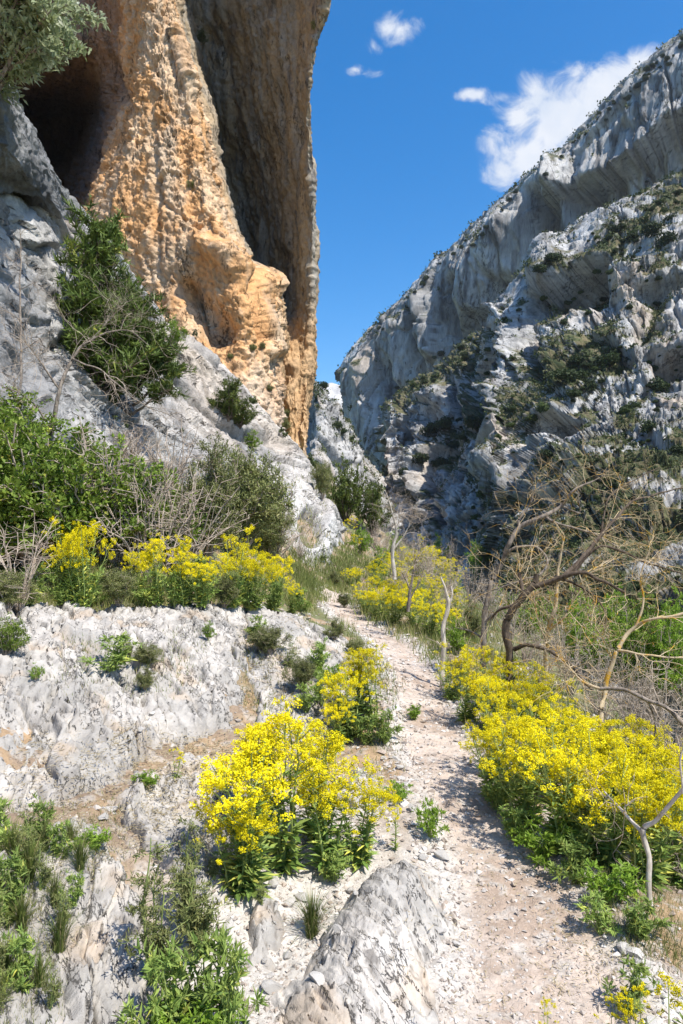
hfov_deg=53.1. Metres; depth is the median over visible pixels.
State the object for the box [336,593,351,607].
grey shrub
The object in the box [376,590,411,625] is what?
flowering plant
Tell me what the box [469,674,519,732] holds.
flowering plant
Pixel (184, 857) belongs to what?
feathery herb
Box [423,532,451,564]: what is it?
green shrub
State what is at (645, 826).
bare branch
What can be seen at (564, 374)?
hill tree
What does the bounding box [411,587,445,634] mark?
flowering plant
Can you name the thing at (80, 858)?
grass tuft
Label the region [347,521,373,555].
green shrub
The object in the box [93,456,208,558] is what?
bramble shrub
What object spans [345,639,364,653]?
grey shrub
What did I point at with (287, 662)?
feathery herb
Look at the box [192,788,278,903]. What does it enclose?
flowering plant
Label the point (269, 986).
stone
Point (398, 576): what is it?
flowering plant
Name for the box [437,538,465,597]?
bare shrub
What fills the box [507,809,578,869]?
leafy herb
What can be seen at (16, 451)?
bramble shrub
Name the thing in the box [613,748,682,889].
flowering plant
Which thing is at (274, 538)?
grey shrub
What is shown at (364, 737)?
leafy herb
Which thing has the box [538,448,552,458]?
hill shrub
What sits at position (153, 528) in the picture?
bare shrub
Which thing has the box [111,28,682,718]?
scrub
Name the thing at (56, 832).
leafy herb
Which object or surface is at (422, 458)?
hill tree
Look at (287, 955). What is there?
stone
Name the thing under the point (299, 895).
stone
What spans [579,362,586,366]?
hill shrub
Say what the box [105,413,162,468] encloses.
bare shrub
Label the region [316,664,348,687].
leafy herb
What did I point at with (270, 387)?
grey shrub
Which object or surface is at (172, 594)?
leafy herb
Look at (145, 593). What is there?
leafy herb
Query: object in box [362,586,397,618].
flowering plant
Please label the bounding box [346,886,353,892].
stone
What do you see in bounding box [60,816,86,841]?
grass tuft
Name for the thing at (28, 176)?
rock crag
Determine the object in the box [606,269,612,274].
hill shrub
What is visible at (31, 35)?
pale tree
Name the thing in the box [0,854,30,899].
grass tuft
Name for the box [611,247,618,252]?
hill shrub
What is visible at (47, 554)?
bare shrub
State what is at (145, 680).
grey shrub
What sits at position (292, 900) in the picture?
stone
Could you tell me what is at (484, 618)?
bare tree
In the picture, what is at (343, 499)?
evergreen shrub
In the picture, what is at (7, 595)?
grey shrub
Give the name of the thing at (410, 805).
stone
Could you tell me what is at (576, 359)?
hill tree
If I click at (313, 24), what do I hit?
grey shrub
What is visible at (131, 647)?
feathery herb
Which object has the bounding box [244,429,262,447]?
green shrub
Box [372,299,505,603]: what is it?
mountain shoulder
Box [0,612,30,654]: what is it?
shrub
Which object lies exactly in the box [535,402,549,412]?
hill shrub
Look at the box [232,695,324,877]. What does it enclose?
flowering plant
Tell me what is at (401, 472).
hill shrub
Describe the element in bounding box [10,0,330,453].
cliff
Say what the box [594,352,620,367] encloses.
hill tree
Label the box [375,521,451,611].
bare tree
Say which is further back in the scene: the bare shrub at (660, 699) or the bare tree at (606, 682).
the bare shrub at (660, 699)
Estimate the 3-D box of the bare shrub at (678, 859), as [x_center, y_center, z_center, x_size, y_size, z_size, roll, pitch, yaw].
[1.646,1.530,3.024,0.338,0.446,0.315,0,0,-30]
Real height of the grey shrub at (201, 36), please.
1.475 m
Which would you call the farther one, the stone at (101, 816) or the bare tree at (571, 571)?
the bare tree at (571, 571)
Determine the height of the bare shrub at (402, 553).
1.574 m
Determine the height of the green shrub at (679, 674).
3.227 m
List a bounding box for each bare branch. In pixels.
[580,680,682,905]
[600,659,682,793]
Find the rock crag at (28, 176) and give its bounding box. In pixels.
[0,84,79,223]
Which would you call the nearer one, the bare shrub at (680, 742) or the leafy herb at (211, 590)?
the bare shrub at (680, 742)
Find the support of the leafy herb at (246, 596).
on the limestone outcrop at (278, 617)
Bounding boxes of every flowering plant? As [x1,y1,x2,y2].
[41,517,86,605]
[48,518,102,581]
[53,519,116,607]
[120,542,157,602]
[139,532,172,606]
[161,534,204,606]
[168,748,185,778]
[182,557,218,606]
[189,729,302,901]
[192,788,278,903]
[211,534,258,608]
[214,525,267,602]
[222,542,277,610]
[224,710,290,851]
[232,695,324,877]
[251,554,294,611]
[278,721,372,880]
[280,719,346,843]
[282,577,305,613]
[317,667,378,742]
[317,695,355,747]
[318,763,402,871]
[338,647,376,712]
[340,568,357,585]
[342,519,350,544]
[343,640,392,728]
[349,567,364,581]
[351,534,362,554]
[351,576,377,610]
[362,574,379,597]
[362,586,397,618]
[365,557,388,586]
[373,578,401,607]
[374,551,390,574]
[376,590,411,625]
[383,547,413,579]
[386,797,401,850]
[389,577,420,610]
[391,567,410,588]
[397,586,429,630]
[403,548,437,582]
[409,567,430,593]
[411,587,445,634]
[413,577,442,612]
[418,545,441,570]
[425,573,448,598]
[427,557,457,588]
[427,602,461,639]
[434,642,472,700]
[442,586,470,618]
[444,644,499,721]
[446,562,466,593]
[451,645,503,697]
[458,712,542,805]
[465,689,527,772]
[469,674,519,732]
[477,651,527,711]
[478,715,571,829]
[492,679,546,732]
[494,691,566,794]
[513,661,554,717]
[514,693,571,772]
[517,706,612,854]
[521,708,620,811]
[524,666,564,727]
[534,678,581,743]
[538,996,558,1023]
[546,747,635,861]
[548,715,665,870]
[556,704,617,758]
[566,726,658,835]
[571,747,682,891]
[593,713,663,793]
[593,993,629,1023]
[599,730,682,841]
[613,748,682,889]
[615,981,664,1023]
[632,719,682,809]
[647,746,682,830]
[654,971,682,1023]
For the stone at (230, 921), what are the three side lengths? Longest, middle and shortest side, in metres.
0.066 x 0.055 x 0.038 m
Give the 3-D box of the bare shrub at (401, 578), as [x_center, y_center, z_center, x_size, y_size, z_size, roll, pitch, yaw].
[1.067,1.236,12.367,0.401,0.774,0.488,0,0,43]
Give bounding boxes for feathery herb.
[0,889,14,960]
[0,945,18,1009]
[11,811,43,864]
[30,839,53,889]
[39,958,63,1010]
[50,878,73,923]
[114,640,134,657]
[117,838,191,984]
[164,852,236,960]
[168,815,205,920]
[204,855,221,880]
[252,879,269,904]
[281,643,300,667]
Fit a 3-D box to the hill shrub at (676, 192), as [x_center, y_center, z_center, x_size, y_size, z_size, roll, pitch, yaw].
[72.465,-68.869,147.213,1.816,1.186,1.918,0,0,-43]
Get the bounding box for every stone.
[97,812,108,820]
[105,806,117,811]
[209,894,220,905]
[219,918,233,932]
[261,979,283,994]
[267,972,274,978]
[268,876,278,887]
[282,952,292,959]
[283,896,295,907]
[294,892,307,900]
[309,971,324,985]
[326,914,338,922]
[333,924,341,932]
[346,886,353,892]
[396,765,404,769]
[408,803,415,811]
[418,854,426,859]
[434,849,449,859]
[437,927,446,933]
[452,940,459,946]
[616,942,631,953]
[626,947,643,959]
[633,957,641,962]
[637,972,648,984]
[644,985,655,992]
[645,1015,657,1023]
[657,979,670,989]
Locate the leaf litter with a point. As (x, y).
(77, 820)
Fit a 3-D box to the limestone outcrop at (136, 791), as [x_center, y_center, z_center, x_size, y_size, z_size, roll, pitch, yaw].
[-0.725,1.439,3.140,0.918,0.432,1.560,0,0,0]
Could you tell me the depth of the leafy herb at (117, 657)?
4.26 m
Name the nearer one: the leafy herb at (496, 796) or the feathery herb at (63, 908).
the feathery herb at (63, 908)
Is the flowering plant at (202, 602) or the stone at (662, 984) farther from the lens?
the flowering plant at (202, 602)
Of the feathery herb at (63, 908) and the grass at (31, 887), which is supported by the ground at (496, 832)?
the grass at (31, 887)
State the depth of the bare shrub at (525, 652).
8.05 m
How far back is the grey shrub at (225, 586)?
6.25 m
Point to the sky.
(425, 113)
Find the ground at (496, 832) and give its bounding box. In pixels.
[0,448,682,1023]
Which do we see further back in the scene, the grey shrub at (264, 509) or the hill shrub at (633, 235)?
the hill shrub at (633, 235)
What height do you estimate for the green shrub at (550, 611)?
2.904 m
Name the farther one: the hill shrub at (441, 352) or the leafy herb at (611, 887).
the hill shrub at (441, 352)
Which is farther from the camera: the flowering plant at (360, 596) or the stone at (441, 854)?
the flowering plant at (360, 596)
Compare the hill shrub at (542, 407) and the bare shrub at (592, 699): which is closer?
the bare shrub at (592, 699)
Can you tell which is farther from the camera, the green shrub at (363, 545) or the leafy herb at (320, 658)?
the green shrub at (363, 545)
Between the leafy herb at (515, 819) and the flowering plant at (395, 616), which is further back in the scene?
the flowering plant at (395, 616)
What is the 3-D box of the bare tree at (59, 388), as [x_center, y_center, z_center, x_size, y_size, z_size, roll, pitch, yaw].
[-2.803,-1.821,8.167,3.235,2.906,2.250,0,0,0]
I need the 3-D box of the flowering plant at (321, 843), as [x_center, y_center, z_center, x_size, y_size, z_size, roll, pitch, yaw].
[-0.060,1.252,2.987,0.419,0.640,0.365,0,0,25]
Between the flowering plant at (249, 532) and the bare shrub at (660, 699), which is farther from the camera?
the bare shrub at (660, 699)
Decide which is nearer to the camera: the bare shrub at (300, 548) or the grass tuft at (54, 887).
the grass tuft at (54, 887)
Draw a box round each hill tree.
[411,452,430,463]
[419,421,438,435]
[430,456,447,466]
[433,415,452,429]
[463,414,482,429]
[475,490,485,499]
[543,252,563,262]
[545,381,561,392]
[550,367,578,383]
[567,352,583,364]
[576,368,591,381]
[583,378,598,391]
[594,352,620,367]
[603,346,621,356]
[619,400,645,414]
[641,221,664,237]
[641,333,651,345]
[648,376,669,392]
[654,229,679,248]
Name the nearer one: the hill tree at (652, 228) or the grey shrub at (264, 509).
the grey shrub at (264, 509)
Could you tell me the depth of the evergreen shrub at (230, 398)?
20.15 m
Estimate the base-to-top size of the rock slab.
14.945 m
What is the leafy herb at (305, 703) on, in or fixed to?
on the limestone outcrop at (278, 617)
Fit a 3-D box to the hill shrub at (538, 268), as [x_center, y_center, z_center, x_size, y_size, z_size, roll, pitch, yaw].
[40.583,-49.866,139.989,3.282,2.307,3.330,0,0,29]
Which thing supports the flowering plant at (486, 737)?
on the ground at (496, 832)
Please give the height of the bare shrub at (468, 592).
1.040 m
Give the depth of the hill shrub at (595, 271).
140.61 m
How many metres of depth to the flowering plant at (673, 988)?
1.99 m
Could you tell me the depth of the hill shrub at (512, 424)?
114.14 m
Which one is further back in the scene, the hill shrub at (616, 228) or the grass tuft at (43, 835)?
the hill shrub at (616, 228)
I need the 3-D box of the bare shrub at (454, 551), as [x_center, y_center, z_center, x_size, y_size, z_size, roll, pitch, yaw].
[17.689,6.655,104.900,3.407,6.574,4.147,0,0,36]
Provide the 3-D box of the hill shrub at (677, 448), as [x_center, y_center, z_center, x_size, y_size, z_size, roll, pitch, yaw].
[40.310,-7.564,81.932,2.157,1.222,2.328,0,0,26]
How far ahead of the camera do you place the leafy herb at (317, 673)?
4.88 m
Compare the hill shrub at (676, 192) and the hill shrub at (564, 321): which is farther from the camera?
the hill shrub at (676, 192)
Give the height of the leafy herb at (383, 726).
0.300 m
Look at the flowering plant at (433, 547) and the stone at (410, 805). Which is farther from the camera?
the flowering plant at (433, 547)
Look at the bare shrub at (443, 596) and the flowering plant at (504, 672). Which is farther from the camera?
the bare shrub at (443, 596)
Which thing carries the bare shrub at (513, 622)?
on the ground at (496, 832)
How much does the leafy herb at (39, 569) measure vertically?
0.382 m
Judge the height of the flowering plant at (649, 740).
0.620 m
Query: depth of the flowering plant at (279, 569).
7.32 m
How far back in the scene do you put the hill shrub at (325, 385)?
160.28 m
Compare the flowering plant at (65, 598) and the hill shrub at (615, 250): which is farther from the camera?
the hill shrub at (615, 250)
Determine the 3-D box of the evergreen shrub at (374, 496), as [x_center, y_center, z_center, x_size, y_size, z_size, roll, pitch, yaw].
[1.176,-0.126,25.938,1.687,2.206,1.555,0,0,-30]
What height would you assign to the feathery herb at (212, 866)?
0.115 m
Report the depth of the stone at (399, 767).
4.14 m
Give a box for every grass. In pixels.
[0,465,682,1004]
[0,614,411,1023]
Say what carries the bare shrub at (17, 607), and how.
on the limestone outcrop at (201, 708)
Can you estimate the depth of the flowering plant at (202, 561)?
6.89 m
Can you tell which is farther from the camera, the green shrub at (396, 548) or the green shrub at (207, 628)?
the green shrub at (396, 548)
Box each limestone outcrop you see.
[0,599,249,811]
[0,817,159,1023]
[114,752,250,908]
[243,601,379,748]
[243,897,284,977]
[268,859,459,1023]
[336,766,388,818]
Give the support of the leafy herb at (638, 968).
on the ground at (496, 832)
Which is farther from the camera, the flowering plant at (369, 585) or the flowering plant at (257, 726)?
the flowering plant at (369, 585)
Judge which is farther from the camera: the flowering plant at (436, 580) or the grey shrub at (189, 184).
the grey shrub at (189, 184)
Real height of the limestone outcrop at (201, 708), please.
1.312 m
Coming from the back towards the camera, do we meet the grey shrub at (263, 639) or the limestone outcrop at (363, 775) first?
the grey shrub at (263, 639)
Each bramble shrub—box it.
[0,383,70,455]
[0,391,129,516]
[0,406,50,476]
[0,407,104,566]
[0,430,74,563]
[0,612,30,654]
[5,409,139,558]
[57,433,182,564]
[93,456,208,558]
[484,582,516,619]
[497,588,544,643]
[596,599,657,693]
[625,585,672,658]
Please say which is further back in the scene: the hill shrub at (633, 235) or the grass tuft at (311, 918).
the hill shrub at (633, 235)
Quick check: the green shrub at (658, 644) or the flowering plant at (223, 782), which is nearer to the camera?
the flowering plant at (223, 782)
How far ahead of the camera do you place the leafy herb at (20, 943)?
1.98 m
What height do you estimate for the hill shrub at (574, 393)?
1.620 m
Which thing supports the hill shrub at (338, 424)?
on the gorge crag at (330, 439)
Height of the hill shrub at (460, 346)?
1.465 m
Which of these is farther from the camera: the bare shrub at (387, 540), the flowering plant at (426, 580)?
the bare shrub at (387, 540)
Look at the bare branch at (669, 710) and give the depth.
3.99 m
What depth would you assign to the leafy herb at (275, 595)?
6.94 m
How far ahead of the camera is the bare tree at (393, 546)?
10.98 m
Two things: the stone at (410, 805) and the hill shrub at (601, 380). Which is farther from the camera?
the hill shrub at (601, 380)
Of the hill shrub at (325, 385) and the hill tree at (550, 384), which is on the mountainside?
the hill tree at (550, 384)
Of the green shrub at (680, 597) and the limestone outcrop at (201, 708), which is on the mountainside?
the green shrub at (680, 597)
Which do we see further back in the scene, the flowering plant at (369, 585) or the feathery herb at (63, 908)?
the flowering plant at (369, 585)
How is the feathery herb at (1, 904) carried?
on the limestone outcrop at (100, 974)
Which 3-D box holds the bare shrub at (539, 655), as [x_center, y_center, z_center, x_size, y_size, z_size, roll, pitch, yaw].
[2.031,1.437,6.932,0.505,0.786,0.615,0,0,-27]
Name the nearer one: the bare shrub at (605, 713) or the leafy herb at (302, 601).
the bare shrub at (605, 713)
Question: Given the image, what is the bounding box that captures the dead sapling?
[0,229,61,392]
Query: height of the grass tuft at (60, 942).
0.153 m
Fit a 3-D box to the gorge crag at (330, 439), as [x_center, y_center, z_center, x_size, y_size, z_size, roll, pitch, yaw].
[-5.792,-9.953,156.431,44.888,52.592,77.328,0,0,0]
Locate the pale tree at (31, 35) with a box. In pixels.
[0,0,110,106]
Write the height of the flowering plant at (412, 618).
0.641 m
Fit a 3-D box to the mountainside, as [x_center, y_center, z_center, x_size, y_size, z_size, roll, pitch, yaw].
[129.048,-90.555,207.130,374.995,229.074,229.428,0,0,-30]
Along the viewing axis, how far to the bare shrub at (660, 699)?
16.24 m
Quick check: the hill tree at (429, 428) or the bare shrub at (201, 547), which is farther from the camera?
the hill tree at (429, 428)
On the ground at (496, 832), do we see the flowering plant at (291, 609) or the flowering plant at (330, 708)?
the flowering plant at (291, 609)
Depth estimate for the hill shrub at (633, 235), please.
139.32 m
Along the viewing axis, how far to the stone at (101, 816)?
2.88 m
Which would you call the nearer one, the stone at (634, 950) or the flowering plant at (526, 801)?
the stone at (634, 950)
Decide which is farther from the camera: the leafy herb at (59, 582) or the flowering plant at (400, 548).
the flowering plant at (400, 548)
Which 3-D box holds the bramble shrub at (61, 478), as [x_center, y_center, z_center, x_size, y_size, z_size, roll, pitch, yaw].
[-2.739,-0.292,7.339,1.234,1.750,2.025,0,-5,18]
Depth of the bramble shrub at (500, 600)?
29.98 m
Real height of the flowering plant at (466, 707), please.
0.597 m
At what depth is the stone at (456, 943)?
2.52 m
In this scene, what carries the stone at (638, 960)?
on the ground at (496, 832)
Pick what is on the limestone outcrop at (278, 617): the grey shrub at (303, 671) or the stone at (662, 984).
the grey shrub at (303, 671)
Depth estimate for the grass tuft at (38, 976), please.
2.01 m
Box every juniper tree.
[49,193,167,395]
[92,273,196,415]
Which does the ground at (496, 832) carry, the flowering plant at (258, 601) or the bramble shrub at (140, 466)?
the bramble shrub at (140, 466)
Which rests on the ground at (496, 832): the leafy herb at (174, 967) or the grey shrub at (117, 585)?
the leafy herb at (174, 967)
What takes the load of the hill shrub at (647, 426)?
on the mountainside
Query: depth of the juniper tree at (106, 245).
11.64 m
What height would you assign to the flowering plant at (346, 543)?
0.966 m
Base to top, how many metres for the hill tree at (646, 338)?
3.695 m
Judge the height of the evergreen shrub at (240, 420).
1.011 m
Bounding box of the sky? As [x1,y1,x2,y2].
[310,0,682,384]
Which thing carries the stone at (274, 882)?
on the ground at (496, 832)
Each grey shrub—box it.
[0,568,38,612]
[98,568,140,606]
[130,642,164,667]
[133,664,156,690]
[162,431,258,562]
[183,442,295,562]
[186,179,194,189]
[196,28,208,45]
[207,574,241,608]
[246,624,292,654]
[249,344,257,351]
[256,507,297,558]
[258,340,265,349]
[267,383,273,391]
[281,654,316,690]
[282,417,291,427]
[284,409,290,417]
[309,460,333,499]
[310,19,316,29]
[322,614,344,639]
[326,568,343,582]
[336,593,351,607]
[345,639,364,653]
[453,600,481,636]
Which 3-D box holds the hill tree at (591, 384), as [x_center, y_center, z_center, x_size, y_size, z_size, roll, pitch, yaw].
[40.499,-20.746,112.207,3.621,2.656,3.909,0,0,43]
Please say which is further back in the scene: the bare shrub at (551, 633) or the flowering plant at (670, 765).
the bare shrub at (551, 633)
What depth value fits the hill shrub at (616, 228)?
143.32 m
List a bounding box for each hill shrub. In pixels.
[318,381,328,388]
[332,421,343,427]
[398,467,407,477]
[437,350,444,355]
[448,440,459,447]
[456,344,464,348]
[458,434,465,439]
[460,355,468,360]
[469,514,481,520]
[505,422,515,426]
[508,406,516,411]
[525,414,537,420]
[532,263,546,272]
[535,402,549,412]
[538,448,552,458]
[560,318,568,323]
[565,388,582,397]
[569,364,578,368]
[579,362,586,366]
[592,269,600,273]
[598,378,605,383]
[599,296,607,301]
[605,234,612,239]
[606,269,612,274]
[607,223,621,233]
[610,482,618,487]
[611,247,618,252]
[625,94,631,100]
[625,233,638,239]
[634,82,640,88]
[639,419,656,433]
[643,65,650,71]
[651,365,658,371]
[652,407,659,411]
[655,199,663,204]
[664,213,677,220]
[669,444,682,453]
[673,189,681,194]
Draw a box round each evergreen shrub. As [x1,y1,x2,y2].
[206,374,255,421]
[232,397,262,428]
[326,452,367,521]
[348,480,396,535]
[473,543,495,568]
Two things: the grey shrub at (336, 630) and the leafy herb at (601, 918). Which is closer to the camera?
the leafy herb at (601, 918)
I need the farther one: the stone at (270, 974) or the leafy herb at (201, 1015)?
the stone at (270, 974)
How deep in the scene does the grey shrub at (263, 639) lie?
5.48 m
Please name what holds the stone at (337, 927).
on the limestone outcrop at (358, 966)
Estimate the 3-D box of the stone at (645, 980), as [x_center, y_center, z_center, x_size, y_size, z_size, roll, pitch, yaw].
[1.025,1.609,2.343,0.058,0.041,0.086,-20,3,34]
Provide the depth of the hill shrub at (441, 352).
327.97 m
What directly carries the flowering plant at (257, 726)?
on the ground at (496, 832)
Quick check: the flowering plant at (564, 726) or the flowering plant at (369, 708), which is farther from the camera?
the flowering plant at (369, 708)
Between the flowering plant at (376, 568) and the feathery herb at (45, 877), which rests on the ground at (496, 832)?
the flowering plant at (376, 568)
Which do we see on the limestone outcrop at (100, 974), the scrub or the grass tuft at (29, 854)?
the grass tuft at (29, 854)
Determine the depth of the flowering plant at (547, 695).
5.37 m
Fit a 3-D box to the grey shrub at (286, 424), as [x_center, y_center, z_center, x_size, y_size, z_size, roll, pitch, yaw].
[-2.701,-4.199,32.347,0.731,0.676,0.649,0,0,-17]
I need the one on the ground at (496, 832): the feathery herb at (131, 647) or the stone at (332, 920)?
the stone at (332, 920)
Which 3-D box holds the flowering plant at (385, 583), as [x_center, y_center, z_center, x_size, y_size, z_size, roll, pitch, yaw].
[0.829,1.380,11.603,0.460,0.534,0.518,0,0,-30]
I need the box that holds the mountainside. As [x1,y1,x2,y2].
[460,173,682,744]
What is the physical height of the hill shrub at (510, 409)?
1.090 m
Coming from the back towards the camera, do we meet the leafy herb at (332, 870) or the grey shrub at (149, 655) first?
the grey shrub at (149, 655)
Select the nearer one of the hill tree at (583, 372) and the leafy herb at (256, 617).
the leafy herb at (256, 617)
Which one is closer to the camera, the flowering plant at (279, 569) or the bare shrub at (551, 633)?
the flowering plant at (279, 569)
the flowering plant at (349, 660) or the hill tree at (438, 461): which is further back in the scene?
the hill tree at (438, 461)
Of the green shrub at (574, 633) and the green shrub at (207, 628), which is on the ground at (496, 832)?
the green shrub at (574, 633)
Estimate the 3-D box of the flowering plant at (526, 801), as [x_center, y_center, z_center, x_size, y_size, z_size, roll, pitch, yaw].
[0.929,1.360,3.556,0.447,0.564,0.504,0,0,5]
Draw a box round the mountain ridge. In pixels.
[334,30,682,477]
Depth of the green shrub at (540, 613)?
34.03 m
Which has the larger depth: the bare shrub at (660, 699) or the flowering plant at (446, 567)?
the flowering plant at (446, 567)
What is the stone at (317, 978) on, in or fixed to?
on the limestone outcrop at (358, 966)
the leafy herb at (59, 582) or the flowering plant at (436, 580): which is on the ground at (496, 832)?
the flowering plant at (436, 580)
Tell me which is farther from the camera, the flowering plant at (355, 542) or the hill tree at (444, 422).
the hill tree at (444, 422)
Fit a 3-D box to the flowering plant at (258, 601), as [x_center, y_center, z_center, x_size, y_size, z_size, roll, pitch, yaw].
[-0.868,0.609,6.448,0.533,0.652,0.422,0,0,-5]
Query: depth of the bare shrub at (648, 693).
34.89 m
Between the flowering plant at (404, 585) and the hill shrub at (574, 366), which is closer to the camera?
the flowering plant at (404, 585)
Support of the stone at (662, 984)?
on the ground at (496, 832)
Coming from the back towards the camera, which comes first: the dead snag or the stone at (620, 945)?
the dead snag
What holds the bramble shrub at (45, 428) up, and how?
on the ground at (496, 832)
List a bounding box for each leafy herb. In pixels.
[0,796,13,850]
[0,845,31,929]
[0,923,39,992]
[14,561,57,606]
[20,791,56,845]
[41,558,80,605]
[45,818,77,858]
[57,868,85,907]
[60,551,104,599]
[73,822,111,850]
[77,630,142,672]
[79,567,109,605]
[111,931,191,1023]
[130,564,167,606]
[130,768,159,788]
[145,988,244,1023]
[160,923,252,1023]
[162,561,193,607]
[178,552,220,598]
[188,570,220,608]
[197,927,268,1023]
[235,572,268,610]
[243,614,268,636]
[265,575,284,610]
[290,587,313,611]
[292,682,323,713]
[308,636,330,669]
[308,668,334,705]
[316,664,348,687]
[319,849,349,883]
[352,713,385,744]
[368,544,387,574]
[374,704,404,744]
[380,779,413,799]
[406,704,420,719]
[410,797,449,838]
[478,767,520,815]
[496,804,531,842]
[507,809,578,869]
[543,831,593,886]
[573,888,624,936]
[577,857,649,904]
[601,954,662,1014]
[621,895,675,941]
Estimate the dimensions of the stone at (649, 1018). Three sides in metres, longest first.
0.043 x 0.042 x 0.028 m
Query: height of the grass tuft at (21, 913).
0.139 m
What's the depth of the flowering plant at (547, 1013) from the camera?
2.07 m
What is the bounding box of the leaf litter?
[3,614,682,1023]
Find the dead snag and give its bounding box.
[424,577,462,687]
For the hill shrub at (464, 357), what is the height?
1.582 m
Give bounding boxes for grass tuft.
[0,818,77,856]
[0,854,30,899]
[0,886,52,932]
[0,926,47,983]
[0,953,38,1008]
[6,832,63,882]
[10,947,61,987]
[27,902,96,952]
[28,870,72,906]
[33,817,60,851]
[36,833,120,878]
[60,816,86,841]
[276,885,346,964]
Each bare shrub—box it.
[0,506,59,612]
[32,459,110,563]
[37,412,160,561]
[87,448,222,583]
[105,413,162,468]
[131,410,209,495]
[140,441,249,572]
[159,442,257,543]
[272,475,315,560]
[289,526,310,557]
[366,520,383,548]
[373,525,393,558]
[388,534,409,572]
[391,563,409,594]
[400,521,428,578]
[420,545,443,588]
[426,577,450,616]
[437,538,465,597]
[446,537,465,573]
[459,554,487,606]
[470,561,508,624]
[470,562,490,600]
[492,583,529,639]
[510,612,545,662]
[517,618,564,686]
[536,607,571,657]
[548,608,596,696]
[566,639,639,716]
[585,681,644,750]
[599,639,661,724]
[609,675,677,755]
[624,689,682,757]
[628,639,682,736]
[633,676,663,719]
[649,802,681,875]
[668,686,682,709]
[670,828,682,876]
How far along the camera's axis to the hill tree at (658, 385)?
106.28 m
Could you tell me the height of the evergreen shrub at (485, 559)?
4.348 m
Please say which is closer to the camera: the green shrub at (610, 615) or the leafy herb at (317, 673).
the leafy herb at (317, 673)
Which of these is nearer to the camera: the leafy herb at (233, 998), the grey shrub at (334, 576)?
the leafy herb at (233, 998)
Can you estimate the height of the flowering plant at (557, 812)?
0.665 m
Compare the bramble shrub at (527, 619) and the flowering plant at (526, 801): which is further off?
the bramble shrub at (527, 619)
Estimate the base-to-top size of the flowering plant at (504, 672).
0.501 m
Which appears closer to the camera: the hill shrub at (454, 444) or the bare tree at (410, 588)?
the bare tree at (410, 588)
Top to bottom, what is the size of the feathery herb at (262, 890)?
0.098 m
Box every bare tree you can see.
[0,242,228,464]
[365,467,437,579]
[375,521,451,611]
[433,426,682,680]
[439,437,682,716]
[481,497,682,736]
[495,488,633,690]
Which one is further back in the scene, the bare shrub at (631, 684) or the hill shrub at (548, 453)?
the hill shrub at (548, 453)
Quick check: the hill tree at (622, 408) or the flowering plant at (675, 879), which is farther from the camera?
the hill tree at (622, 408)
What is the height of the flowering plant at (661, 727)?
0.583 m
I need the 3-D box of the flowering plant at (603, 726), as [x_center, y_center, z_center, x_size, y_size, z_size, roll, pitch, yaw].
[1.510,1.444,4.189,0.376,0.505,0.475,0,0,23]
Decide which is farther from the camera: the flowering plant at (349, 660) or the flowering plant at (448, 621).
the flowering plant at (448, 621)
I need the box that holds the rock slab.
[0,192,347,565]
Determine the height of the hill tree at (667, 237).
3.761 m
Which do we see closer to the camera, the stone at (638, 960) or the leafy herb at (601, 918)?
the stone at (638, 960)
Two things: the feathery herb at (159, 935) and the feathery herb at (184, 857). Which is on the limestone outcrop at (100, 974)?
the feathery herb at (159, 935)
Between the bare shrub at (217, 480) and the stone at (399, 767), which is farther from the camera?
the bare shrub at (217, 480)
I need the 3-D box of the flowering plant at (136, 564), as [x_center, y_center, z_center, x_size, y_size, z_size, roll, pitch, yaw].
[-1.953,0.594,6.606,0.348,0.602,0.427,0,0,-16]
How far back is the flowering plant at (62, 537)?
6.78 m
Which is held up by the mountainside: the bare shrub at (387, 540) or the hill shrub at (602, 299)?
the hill shrub at (602, 299)
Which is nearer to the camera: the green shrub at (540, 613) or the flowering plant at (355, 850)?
the flowering plant at (355, 850)
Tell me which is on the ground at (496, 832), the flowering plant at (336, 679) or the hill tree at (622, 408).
the flowering plant at (336, 679)
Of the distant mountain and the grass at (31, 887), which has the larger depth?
the distant mountain
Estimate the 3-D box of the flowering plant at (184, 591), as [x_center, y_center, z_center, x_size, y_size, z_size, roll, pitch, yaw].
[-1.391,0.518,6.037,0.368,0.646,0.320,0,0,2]
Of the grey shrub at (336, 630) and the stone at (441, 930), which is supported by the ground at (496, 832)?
the stone at (441, 930)
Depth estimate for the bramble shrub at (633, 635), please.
20.71 m
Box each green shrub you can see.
[26,661,44,679]
[160,313,189,344]
[201,620,216,639]
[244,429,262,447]
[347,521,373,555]
[383,528,403,558]
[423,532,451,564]
[446,616,470,655]
[464,539,483,583]
[519,588,553,637]
[534,587,576,661]
[553,584,599,638]
[559,590,616,682]
[597,580,630,646]
[646,602,682,700]
[650,621,682,702]
[660,582,682,643]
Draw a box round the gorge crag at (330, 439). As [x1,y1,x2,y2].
[306,381,394,536]
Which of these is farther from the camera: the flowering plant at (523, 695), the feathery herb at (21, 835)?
the flowering plant at (523, 695)
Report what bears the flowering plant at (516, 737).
on the ground at (496, 832)
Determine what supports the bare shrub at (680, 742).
on the ground at (496, 832)
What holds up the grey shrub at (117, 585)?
on the limestone outcrop at (201, 708)
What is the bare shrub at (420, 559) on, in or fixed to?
on the ground at (496, 832)

